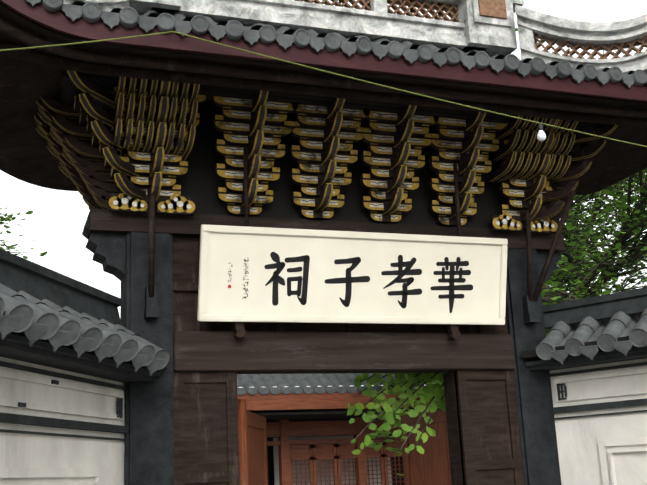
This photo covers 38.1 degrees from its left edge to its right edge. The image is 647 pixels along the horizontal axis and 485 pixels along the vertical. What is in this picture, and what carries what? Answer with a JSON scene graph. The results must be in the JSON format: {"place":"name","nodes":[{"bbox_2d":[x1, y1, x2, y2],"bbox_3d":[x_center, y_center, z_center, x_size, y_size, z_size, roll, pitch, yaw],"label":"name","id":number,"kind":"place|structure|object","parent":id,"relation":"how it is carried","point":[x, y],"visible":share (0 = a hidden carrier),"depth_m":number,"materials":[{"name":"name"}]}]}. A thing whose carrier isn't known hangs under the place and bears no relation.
{"place":"outdoors","nodes":[
{"label":"outdoors","id":0,"kind":"place"},
{"bbox_2d":[0,207,46,258],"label":"tree","id":1,"kind":"object","parent":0,"point":[9,218],"depth_m":17.79,"materials":[{"name":"green plant"}]},
{"bbox_2d":[0,0,646,387],"label":"sky","id":2,"kind":"structure","parent":0,"point":[57,221],"materials":[{"name":"white"}]},
{"bbox_2d":[237,392,436,484],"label":"hall timber","id":3,"kind":"object","parent":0,"point":[283,430],"visible":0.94,"depth_m":17.12,"materials":[{"name":"brown wood"}]},
{"bbox_2d":[237,373,438,394],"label":"roof tiles","id":4,"kind":"object","parent":3,"relation":"on","point":[275,384],"visible":0.04,"depth_m":16.26,"materials":[{"name":"grey tile"}]},
{"bbox_2d":[363,374,444,475],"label":"tree leaves","id":5,"kind":"object","parent":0,"point":[380,445],"depth_m":10.95,"materials":[{"name":"green plant"}]},
{"bbox_2d":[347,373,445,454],"bbox_3d":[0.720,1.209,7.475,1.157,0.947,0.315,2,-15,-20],"label":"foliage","id":6,"kind":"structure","parent":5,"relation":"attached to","point":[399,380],"depth_m":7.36,"materials":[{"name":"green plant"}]},
{"bbox_2d":[382,28,646,389],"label":"tree","id":7,"kind":"object","parent":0,"point":[586,231],"depth_m":13.94,"materials":[{"name":"green plant"}]},
{"bbox_2d":[525,287,646,419],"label":"wall trim","id":8,"kind":"structure","parent":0,"point":[605,308],"depth_m":7.15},
{"bbox_2d":[521,308,646,364],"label":"roof tiles","id":9,"kind":"object","parent":8,"relation":"on","point":[582,338],"depth_m":6.95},
{"bbox_2d":[541,173,646,303],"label":"tree","id":10,"kind":"object","parent":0,"point":[603,250],"depth_m":22.18,"materials":[{"name":"green plant"}]},
{"label":"ground","id":11,"kind":"structure","parent":0,"visible":0},
{"bbox_2d":[0,357,124,484],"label":"plaster wall","id":12,"kind":"structure","parent":11,"relation":"on","point":[30,459],"depth_m":5.34,"materials":[{"name":"white paint"}]},
{"bbox_2d":[0,249,160,440],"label":"wall trim","id":13,"kind":"structure","parent":12,"relation":"attached to","point":[33,279],"depth_m":5.43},
{"bbox_2d":[0,283,168,375],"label":"roof tiles","id":14,"kind":"object","parent":13,"relation":"on","point":[31,318],"depth_m":5.04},
{"bbox_2d":[82,218,173,484],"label":"stone pillar","id":15,"kind":"structure","parent":11,"relation":"on","point":[149,410],"depth_m":6.37,"materials":[{"name":"grey stone"}]},
{"bbox_2d":[238,399,267,484],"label":"door leaf","id":16,"kind":"object","parent":11,"relation":"on","point":[252,439],"visible":0.96,"depth_m":6.95,"materials":[{"name":"red wood"}]},
{"bbox_2d":[249,408,438,484],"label":"dark hall interior","id":17,"kind":"object","parent":11,"relation":"on","point":[313,415],"visible":0.13,"depth_m":19.42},
{"bbox_2d":[273,434,391,484],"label":"hall back wall","id":18,"kind":"structure","parent":17,"relation":"attached to","point":[276,465],"depth_m":18.11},
{"bbox_2d":[172,236,524,484],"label":"wooden wall panels","id":19,"kind":"object","parent":11,"relation":"on","point":[484,442],"visible":0.42,"depth_m":6.72,"materials":[{"name":"brown wood"}]},
{"bbox_2d":[86,208,564,373],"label":"gate lintel beams","id":20,"kind":"structure","parent":19,"relation":"on","point":[294,352],"depth_m":6.81,"materials":[{"name":"brown wood"}]},
{"bbox_2d":[197,224,507,324],"bbox_3d":[0.274,0.254,6.796,2.380,0.652,0.213,2,-15,-20],"label":"sign board","id":21,"kind":"object","parent":20,"relation":"attached to","point":[483,302],"visible":1,"depth_m":6.73,"materials":[{"name":"beige wood"}]},
{"bbox_2d":[228,252,472,312],"bbox_3d":[0.237,0.288,6.769,1.908,0.413,0.103,2,-15,-20],"label":"sign lettering","id":22,"kind":"object","parent":21,"relation":"attached to","point":[349,280],"visible":1,"depth_m":6.80},
{"bbox_2d":[34,70,617,233],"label":"roof brackets","id":23,"kind":"object","parent":19,"relation":"on","point":[96,150],"visible":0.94,"depth_m":6.79,"materials":[{"name":"brown wood"}]},
{"bbox_2d":[0,4,646,194],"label":"roof soffit","id":24,"kind":"structure","parent":23,"relation":"on","point":[29,78],"depth_m":6.38,"materials":[{"name":"brown wood"}]},
{"bbox_2d":[0,0,646,192],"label":"roof fascia","id":25,"kind":"structure","parent":24,"relation":"attached to","point":[59,21],"depth_m":5.94,"materials":[{"name":"brown wood"}]},
{"bbox_2d":[0,0,646,108],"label":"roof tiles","id":26,"kind":"object","parent":24,"relation":"on","point":[408,45],"visible":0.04,"depth_m":7.43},
{"bbox_2d":[26,0,646,87],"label":"roof tiles","id":27,"kind":"object","parent":26,"relation":"attached to","point":[130,17],"visible":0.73,"depth_m":5.96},
{"bbox_2d":[63,0,646,74],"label":"roof ridges","id":28,"kind":"object","parent":23,"relation":"on","point":[487,27],"visible":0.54,"depth_m":7.80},
{"bbox_2d":[0,31,646,146],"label":"cable","id":29,"kind":"object","parent":28,"relation":"attached to","point":[541,135],"visible":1,"depth_m":5.88,"materials":[{"name":"green"}]},
{"bbox_2d":[148,148,575,339],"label":"support rods","id":30,"kind":"object","parent":23,"relation":"attached to","point":[240,330],"visible":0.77,"depth_m":7.09,"materials":[{"name":"black metal"}]},
{"bbox_2d":[60,71,606,228],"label":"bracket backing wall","id":31,"kind":"structure","parent":19,"relation":"on","point":[199,181],"depth_m":6.97,"materials":[{"name":"black wood"}]},
{"bbox_2d":[401,409,451,484],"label":"door leaf","id":32,"kind":"object","parent":11,"relation":"on","point":[430,465],"visible":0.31,"depth_m":7.73,"materials":[{"name":"red wood"}]},
{"bbox_2d":[506,248,561,484],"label":"stone pillar","id":33,"kind":"structure","parent":11,"relation":"on","point":[534,399],"depth_m":7.29,"materials":[{"name":"grey stone"}]},
{"bbox_2d":[550,358,646,484],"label":"wall","id":34,"kind":"structure","parent":11,"relation":"on","point":[604,450],"depth_m":7.02,"materials":[{"name":"white paint"}]}
]}

